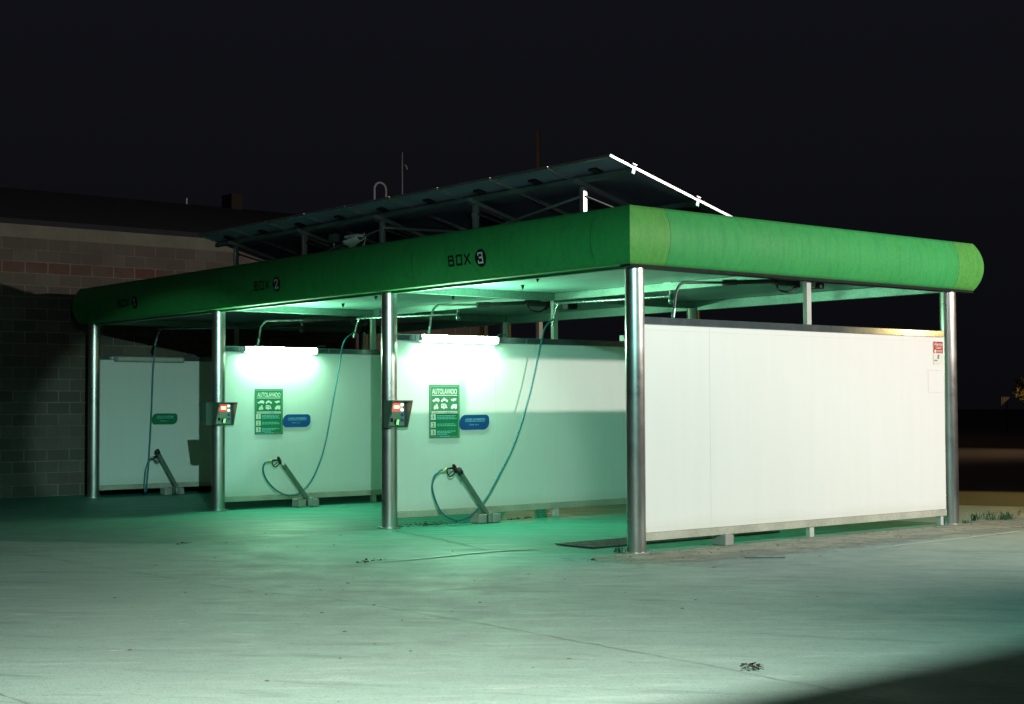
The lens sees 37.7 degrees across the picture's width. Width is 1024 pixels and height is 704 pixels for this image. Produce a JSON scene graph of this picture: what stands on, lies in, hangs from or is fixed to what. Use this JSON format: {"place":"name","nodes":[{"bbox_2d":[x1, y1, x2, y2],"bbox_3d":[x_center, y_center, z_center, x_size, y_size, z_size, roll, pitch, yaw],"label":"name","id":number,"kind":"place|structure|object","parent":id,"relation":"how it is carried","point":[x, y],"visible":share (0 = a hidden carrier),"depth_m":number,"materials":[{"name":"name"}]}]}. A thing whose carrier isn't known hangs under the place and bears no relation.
{"place":"outdoors","nodes":[
{"label":"outdoors","id":0,"kind":"place"},
{"bbox_2d":[0,490,1023,703],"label":"concrete apron","id":1,"kind":"object","parent":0,"point":[934,621],"visible":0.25,"depth_m":11.15,"materials":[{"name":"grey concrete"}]},
{"bbox_2d":[160,487,171,494],"bbox_3d":[-6.101,2.454,26.475,0.136,0.125,0.200,1,-3,-40],"label":"concrete foot","id":2,"kind":"object","parent":1,"relation":"on","point":[165,491],"visible":1,"depth_m":26.41},
{"bbox_2d":[154,449,180,492],"bbox_3d":[-6.065,2.093,26.403,0.579,0.735,0.100,12,-9,-39],"label":"lance holder","id":3,"kind":"object","parent":1,"relation":"on","point":[168,471],"visible":1,"depth_m":26.39,"materials":[{"name":"metal"}]},
{"bbox_2d":[100,329,238,489],"bbox_3d":[-5.118,1.060,27.554,5.395,2.983,0.090,1,-3,-40],"label":"partition panel","id":4,"kind":"object","parent":1,"relation":"on","point":[183,443],"visible":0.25,"depth_m":26.50,"materials":[{"name":"metal"}]},
{"bbox_2d":[114,355,191,362],"bbox_3d":[-6.299,0.107,26.476,1.497,0.140,0.135,1,-3,-40],"label":"tube light","id":5,"kind":"object","parent":4,"relation":"attached to","point":[145,359],"visible":1,"depth_m":26.33,"materials":[{"name":"grey plastic"}]},
{"bbox_2d":[152,413,177,424],"bbox_3d":[-6.161,1.188,26.633,0.494,0.196,0.006,1,-3,-40],"label":"brush sign","id":6,"kind":"object","parent":4,"relation":"attached to","point":[163,418],"visible":1,"depth_m":26.63,"materials":[{"name":"green plastic"}]},
{"bbox_2d":[172,487,183,493],"bbox_3d":[-5.920,2.458,26.624,0.136,0.125,0.200,1,-3,-40],"label":"concrete foot","id":7,"kind":"object","parent":1,"relation":"on","point":[181,490],"visible":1,"depth_m":26.57},
{"bbox_2d":[0,223,487,497],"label":"block wall","id":8,"kind":"structure","parent":1,"relation":"on","point":[47,273],"depth_m":26.55,"materials":[{"name":"brick"}]},
{"bbox_2d":[282,463,312,505],"bbox_3d":[-3.295,2.031,22.969,0.529,0.671,0.100,1,-3,-40],"label":"lance holder","id":9,"kind":"object","parent":1,"relation":"on","point":[297,485],"visible":1,"depth_m":22.95,"materials":[{"name":"metal"}]},
{"bbox_2d":[269,456,285,471],"bbox_3d":[-3.561,1.701,22.762,0.322,0.234,0.042,1,-3,-40],"label":"spray gun","id":10,"kind":"object","parent":9,"relation":"in","point":[278,459],"visible":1,"depth_m":22.76,"materials":[{"name":"black plastic"}]},
{"bbox_2d":[292,498,305,506],"bbox_3d":[-3.271,2.313,23.056,0.136,0.125,0.200,1,-3,-40],"label":"concrete foot","id":11,"kind":"object","parent":1,"relation":"on","point":[298,502],"visible":1,"depth_m":22.99},
{"bbox_2d":[225,319,381,501],"bbox_3d":[-2.288,0.919,24.135,5.395,2.983,0.090,1,-3,-40],"label":"partition panel","id":12,"kind":"object","parent":1,"relation":"on","point":[350,463],"visible":0.64,"depth_m":23.38,"materials":[{"name":"metal"}]},
{"bbox_2d":[255,389,282,434],"bbox_3d":[-3.709,0.911,22.904,0.490,0.690,0.008,1,-3,-40],"label":"info poster","id":13,"kind":"object","parent":12,"relation":"attached to","point":[268,411],"visible":1,"depth_m":22.90,"materials":[{"name":"green plastic"}]},
{"bbox_2d":[241,345,325,353],"bbox_3d":[-3.468,-0.049,23.058,1.497,0.140,0.135,1,-3,-40],"label":"tube light","id":14,"kind":"object","parent":12,"relation":"attached to","point":[245,349],"visible":1,"depth_m":22.93,"materials":[{"name":"white plastic"}]},
{"bbox_2d":[283,414,309,426],"bbox_3d":[-3.328,1.062,23.215,0.494,0.196,0.006,1,-3,-40],"label":"lance sign","id":15,"kind":"object","parent":12,"relation":"attached to","point":[296,420],"visible":1,"depth_m":23.21,"materials":[{"name":"blue plastic"}]},
{"bbox_2d":[312,498,318,505],"bbox_3d":[-3.090,2.318,23.205,0.136,0.125,0.200,1,-3,-40],"label":"concrete foot","id":16,"kind":"object","parent":1,"relation":"on","point":[315,501],"visible":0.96,"depth_m":23.13},
{"bbox_2d":[383,521,465,526],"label":"leaf litter","id":17,"kind":"object","parent":1,"relation":"on","point":[425,524],"visible":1,"depth_m":19.21,"materials":[{"name":"brown plant"}]},
{"bbox_2d":[380,549,526,561],"bbox_3d":[-0.553,2.075,15.382,2.000,0.001,0.189,1,-3,-40],"label":"water trickle","id":18,"kind":"object","parent":1,"relation":"on","point":[463,553],"visible":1,"depth_m":15.49,"materials":[{"name":"grey liquid"}]},
{"bbox_2d":[457,467,492,521],"bbox_3d":[-0.500,1.859,19.548,0.579,0.735,0.100,1,-3,-40],"label":"lance holder","id":19,"kind":"object","parent":1,"relation":"on","point":[472,491],"visible":1,"depth_m":19.52,"materials":[{"name":"metal"}]},
{"bbox_2d":[443,464,461,481],"bbox_3d":[-0.766,1.561,19.340,0.322,0.234,0.042,1,-3,-40],"label":"spray gun","id":20,"kind":"object","parent":19,"relation":"in","point":[454,468],"visible":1,"depth_m":19.34,"materials":[{"name":"black plastic"}]},
{"bbox_2d":[470,513,486,522],"bbox_3d":[-0.440,2.173,19.637,0.136,0.125,0.200,1,-3,-40],"label":"concrete foot","id":21,"kind":"object","parent":1,"relation":"on","point":[478,518],"visible":0.98,"depth_m":19.57},
{"bbox_2d":[491,512,500,522],"bbox_3d":[-0.259,2.178,19.787,0.136,0.125,0.200,1,-3,-40],"label":"concrete foot","id":22,"kind":"object","parent":1,"relation":"on","point":[496,517],"visible":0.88,"depth_m":19.70},
{"bbox_2d":[0,510,1020,703],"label":"concrete joints","id":23,"kind":"object","parent":1,"relation":"on","point":[470,621],"visible":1,"depth_m":12.14,"materials":[{"name":"grey concrete"}]},
{"bbox_2d":[397,301,626,517],"bbox_3d":[0.543,0.779,20.716,5.395,2.983,0.090,1,-3,-40],"label":"partition panel","id":24,"kind":"object","parent":1,"relation":"on","point":[569,450],"visible":0.6,"depth_m":20.29,"materials":[{"name":"metal"}]},
{"bbox_2d":[429,385,459,437],"bbox_3d":[-0.875,0.771,19.488,0.490,0.690,0.008,1,-3,-40],"label":"info poster","id":25,"kind":"object","parent":24,"relation":"attached to","point":[444,411],"visible":1,"depth_m":19.48,"materials":[{"name":"green plastic"}]},
{"bbox_2d":[416,334,505,343],"bbox_3d":[-0.622,-0.189,19.651,1.497,0.140,0.135,1,-3,-40],"label":"tube light","id":26,"kind":"object","parent":24,"relation":"attached to","point":[457,339],"visible":1,"depth_m":19.52,"materials":[{"name":"white paint"}]},
{"bbox_2d":[460,415,488,429],"bbox_3d":[-0.494,0.927,19.799,0.494,0.196,0.006,1,-3,-40],"label":"lance sign","id":27,"kind":"object","parent":24,"relation":"attached to","point":[474,422],"visible":1,"depth_m":19.80,"materials":[{"name":"blue plastic"}]},
{"bbox_2d":[620,335,624,341],"bbox_3d":[1.650,-0.197,21.641,0.180,0.090,0.108,1,-3,-40],"label":"junction box","id":28,"kind":"object","parent":24,"relation":"on","point":[622,337],"visible":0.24,"depth_m":21.57,"materials":[{"name":"metal"}]},
{"bbox_2d":[501,516,546,519],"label":"leaf litter","id":29,"kind":"object","parent":1,"relation":"on","point":[519,518],"visible":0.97,"depth_m":20.14,"materials":[{"name":"brown plant"}]},
{"bbox_2d":[72,205,983,553],"bbox_3d":[-0.754,0.555,22.552,6.333,3.590,13.788,1,-3,-40],"label":"wash canopy","id":30,"kind":"object","parent":1,"relation":"on","point":[632,255],"visible":0.89,"depth_m":18.90,"materials":[{"name":"green metal"}]},
{"bbox_2d":[200,402,211,424],"bbox_3d":[-4.504,0.928,22.549,0.310,0.340,0.215,1,-3,-40],"label":"control box","id":31,"kind":"object","parent":30,"relation":"attached to","point":[206,410],"visible":0.56,"depth_m":22.41,"materials":[{"name":"metal"}]},
{"bbox_2d":[212,402,237,424],"bbox_3d":[-4.258,0.916,22.253,0.310,0.340,0.215,1,-3,-40],"label":"control box","id":32,"kind":"object","parent":30,"relation":"attached to","point":[223,413],"visible":1,"depth_m":22.26,"materials":[{"name":"metal"}]},
{"bbox_2d":[219,405,226,410],"bbox_3d":[-4.287,0.832,22.270,0.130,0.100,0.003,1,-3,-40],"label":"display window","id":33,"kind":"structure","parent":32,"relation":"in","point":[220,409],"depth_m":22.27,"materials":[{"name":"red plastic"}]},
{"bbox_2d":[154,317,303,344],"bbox_3d":[-4.913,-0.357,26.204,2.799,0.467,0.197,-1,-2,11],"label":"hose boom","id":34,"kind":"object","parent":30,"relation":"hanging from","point":[300,327],"visible":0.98,"depth_m":26.14,"materials":[{"name":"metal"}]},
{"bbox_2d":[144,341,156,492],"bbox_3d":[-6.316,1.114,26.238,0.051,2.667,0.263,-2,-3,43],"label":"pressure hose","id":35,"kind":"object","parent":34,"relation":"hanging from","point":[149,458],"visible":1,"depth_m":26.22,"materials":[{"name":"black rubber"}]},
{"bbox_2d":[256,316,369,346],"bbox_3d":[-3.135,0.589,23.793,2.120,2.434,0.117,1,-3,-40],"label":"foam arm","id":36,"kind":"object","parent":30,"relation":"hanging from","point":[353,318],"visible":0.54,"depth_m":23.90},
{"bbox_2d":[328,234,338,249],"bbox_3d":[-2.394,-1.423,20.146,0.085,0.320,0.160,1,-3,-40],"label":"roof junction box","id":37,"kind":"object","parent":30,"relation":"on","point":[333,239],"visible":0.79,"depth_m":20.10,"materials":[{"name":"metal"}]},
{"bbox_2d":[342,233,367,247],"bbox_3d":[-2.035,-1.412,19.498,0.194,0.247,0.405,1,-3,-40],"label":"roof floodlight","id":38,"kind":"object","parent":30,"relation":"attached to","point":[352,240],"visible":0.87,"depth_m":19.46,"materials":[{"name":"metal"}]},
{"bbox_2d":[384,400,412,427],"bbox_3d":[-1.428,0.776,18.834,0.310,0.340,0.215,1,-3,-40],"label":"control box","id":39,"kind":"object","parent":30,"relation":"attached to","point":[397,413],"visible":1,"depth_m":18.85,"materials":[{"name":"metal"}]},
{"bbox_2d":[392,403,399,410],"bbox_3d":[-1.456,0.691,18.851,0.130,0.100,0.003,1,-3,-40],"label":"display window","id":40,"kind":"structure","parent":39,"relation":"in","point":[393,409],"depth_m":18.85,"materials":[{"name":"red"}]},
{"bbox_2d":[353,302,460,337],"bbox_3d":[-1.614,-0.485,23.179,2.231,0.467,0.166,-2,-3,38],"label":"hose boom","id":41,"kind":"object","parent":30,"relation":"hanging from","point":[458,315],"visible":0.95,"depth_m":23.01,"materials":[{"name":"metal"}]},
{"bbox_2d":[262,331,354,496],"bbox_3d":[-3.106,0.928,23.173,1.708,2.568,0.060,2,-3,-41],"label":"pressure hose","id":42,"kind":"object","parent":41,"relation":"hanging from","point":[326,434],"visible":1,"depth_m":23.31,"materials":[{"name":"black rubber"}]},
{"bbox_2d":[198,154,730,265],"bbox_3d":[-1.078,-1.584,19.387,1.928,0.573,8.926,1,-3,-40],"label":"solar array","id":43,"kind":"object","parent":30,"relation":"on","point":[596,183],"visible":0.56,"depth_m":17.90,"materials":[{"name":"glass"}]},
{"bbox_2d":[427,300,549,334],"bbox_3d":[-0.304,0.449,20.374,2.120,2.434,0.117,1,-3,-40],"label":"foam arm","id":44,"kind":"object","parent":30,"relation":"hanging from","point":[539,303],"visible":0.58,"depth_m":20.55},
{"bbox_2d":[562,303,577,309],"bbox_3d":[0.878,-0.690,22.253,0.234,0.117,0.140,1,-3,-40],"label":"junction box","id":45,"kind":"object","parent":30,"relation":"attached to","point":[570,306],"visible":0.66,"depth_m":22.19,"materials":[{"name":"black plastic"}]},
{"bbox_2d":[551,282,673,325],"bbox_3d":[1.327,-0.623,19.850,0.150,0.467,2.175,2,-3,-44],"label":"hose boom","id":46,"kind":"object","parent":30,"relation":"hanging from","point":[669,297],"visible":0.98,"depth_m":19.88,"materials":[{"name":"metal"}]},
{"bbox_2d":[431,318,553,520],"bbox_3d":[-0.212,0.852,19.820,2.115,2.692,0.066,1,-3,-40],"label":"pressure hose","id":47,"kind":"object","parent":46,"relation":"hanging from","point":[491,489],"visible":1,"depth_m":19.92,"materials":[{"name":"black rubber"}]},
{"bbox_2d":[671,279,799,317],"bbox_3d":[2.549,0.309,16.974,2.120,2.434,0.117,1,-3,-40],"label":"foam arm","id":48,"kind":"object","parent":30,"relation":"hanging from","point":[794,285],"visible":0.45,"depth_m":17.09},
{"bbox_2d":[644,281,946,540],"bbox_3d":[3.374,0.638,17.297,5.395,2.983,0.090,1,-3,-40],"label":"partition panel","id":49,"kind":"object","parent":30,"relation":"attached to","point":[762,426],"visible":0.98,"depth_m":17.05,"materials":[{"name":"metal"}]},
{"bbox_2d":[928,370,942,392],"bbox_3d":[5.322,0.371,18.873,0.305,0.290,0.001,1,-3,-40],"label":"glue outline","id":50,"kind":"object","parent":49,"relation":"attached to","point":[928,381],"visible":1,"depth_m":18.80,"materials":[{"name":"white"}]},
{"bbox_2d":[933,341,942,364],"bbox_3d":[5.373,0.015,18.925,0.210,0.296,0.006,1,-3,-40],"label":"alarm sticker","id":51,"kind":"object","parent":49,"relation":"attached to","point":[937,352],"visible":1,"depth_m":18.92,"materials":[{"name":"beige plastic"}]},
{"bbox_2d":[811,282,823,288],"bbox_3d":[3.635,-0.798,17.818,0.198,0.099,0.130,1,-3,-40],"label":"motion sensor","id":52,"kind":"object","parent":30,"relation":"attached to","point":[814,285],"visible":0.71,"depth_m":17.75,"materials":[{"name":"black plastic"}]},
{"bbox_2d":[555,530,779,547],"bbox_3d":[1.838,2.126,17.198,3.040,0.016,0.600,1,-3,-40],"label":"drain grate","id":53,"kind":"object","parent":1,"relation":"on","point":[602,543],"visible":0.51,"depth_m":16.66,"materials":[{"name":"metal"}]},
{"bbox_2d":[740,662,762,668],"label":"leaf litter","id":54,"kind":"object","parent":1,"relation":"on","point":[751,665],"visible":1,"depth_m":8.60,"materials":[{"name":"brown plant"}]},
{"bbox_2d":[597,518,1023,562],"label":"dirt strip","id":55,"kind":"object","parent":1,"relation":"on","point":[784,546],"visible":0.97,"depth_m":16.57,"materials":[{"name":"brown soil"}]},
{"bbox_2d":[610,546,625,552],"bbox_3d":[1.106,2.035,15.556,0.204,0.084,0.215,1,-3,-40],"label":"weed","id":56,"kind":"object","parent":55,"relation":"on","point":[619,548],"visible":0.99,"depth_m":15.55,"materials":[{"name":"green plant"}]},
{"bbox_2d":[712,534,733,545],"bbox_3d":[2.295,2.037,16.333,0.136,0.125,0.200,1,-3,-40],"label":"concrete foot","id":57,"kind":"object","parent":55,"relation":"on","point":[725,539],"visible":0.89,"depth_m":16.27},
{"bbox_2d":[744,557,784,557],"bbox_3d":[2.508,2.038,14.899,0.400,0.012,0.020,0,-2,2],"label":"metal strip","id":58,"kind":"object","parent":55,"relation":"on","point":[764,557],"visible":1,"depth_m":14.89,"materials":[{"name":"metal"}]},
{"bbox_2d":[877,531,1016,547],"bbox_3d":[5.592,2.117,17.429,4.683,0.001,0.053,2,-3,-42],"label":"pale slab edge","id":59,"kind":"object","parent":55,"relation":"on","point":[949,539],"visible":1,"depth_m":16.78,"materials":[{"name":"grey concrete"}]},
{"bbox_2d":[971,513,979,520],"bbox_3d":[6.065,2.143,19.645,0.209,0.125,0.150,-1,-2,25],"label":"weed","id":60,"kind":"object","parent":1,"relation":"on","point":[974,518],"visible":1,"depth_m":19.65,"materials":[{"name":"green plant"}]},
{"bbox_2d":[969,511,1014,519],"bbox_3d":[6.382,2.146,19.817,0.665,0.128,0.712,0,-2,-3],"label":"weed","id":61,"kind":"object","parent":1,"relation":"on","point":[1007,516],"visible":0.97,"depth_m":19.81,"materials":[{"name":"green plant"}]},
{"bbox_2d":[0,0,1023,408],"label":"sky","id":62,"kind":"structure","parent":0,"point":[893,117],"materials":[{"name":"black"}]},
{"bbox_2d":[126,409,1023,506],"bbox_3d":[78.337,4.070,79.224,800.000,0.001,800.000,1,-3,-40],"label":"ground","id":63,"kind":"structure","parent":0,"point":[991,459],"depth_m":43.68,"materials":[{"name":"soil"}]},
{"bbox_2d":[0,187,297,237],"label":"roof","id":64,"kind":"structure","parent":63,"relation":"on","point":[50,209],"depth_m":31.58,"materials":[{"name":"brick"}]},
{"bbox_2d":[373,182,386,199],"bbox_3d":[-3.012,-3.226,34.250,0.381,1.333,0.080,1,-3,-40],"label":"vent pipe","id":65,"kind":"object","parent":64,"relation":"on","point":[382,183],"visible":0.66,"depth_m":34.22,"materials":[{"name":"grey metal"}]},
{"bbox_2d":[401,152,407,193],"bbox_3d":[-2.481,-3.605,34.706,0.182,2.020,0.044,1,-3,-40],"label":"antenna mast","id":66,"kind":"object","parent":64,"relation":"on","point":[402,172],"visible":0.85,"depth_m":34.67,"materials":[{"name":"metal"}]},
{"bbox_2d":[536,130,539,167],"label":"distant pole","id":67,"kind":"object","parent":63,"relation":"on","point":[537,148],"visible":0.19,"depth_m":78.52,"materials":[{"name":"metal"}]},
{"bbox_2d":[536,322,542,338],"bbox_3d":[0.563,0.539,30.560,0.260,4.200,0.260,1,-3,-40],"label":"yard post","id":68,"kind":"object","parent":63,"relation":"on","point":[539,328],"depth_m":30.56,"materials":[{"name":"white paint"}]},
{"bbox_2d":[1001,396,1008,431],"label":"distant sign","id":69,"kind":"object","parent":63,"relation":"on","point":[1006,408],"visible":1,"depth_m":83.94,"materials":[{"name":"beige plastic"}]},
{"bbox_2d":[1012,377,1023,402],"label":"street tree","id":70,"kind":"object","parent":63,"relation":"on","point":[1021,385],"visible":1,"depth_m":78.63,"materials":[{"name":"orange plant"}]}
]}

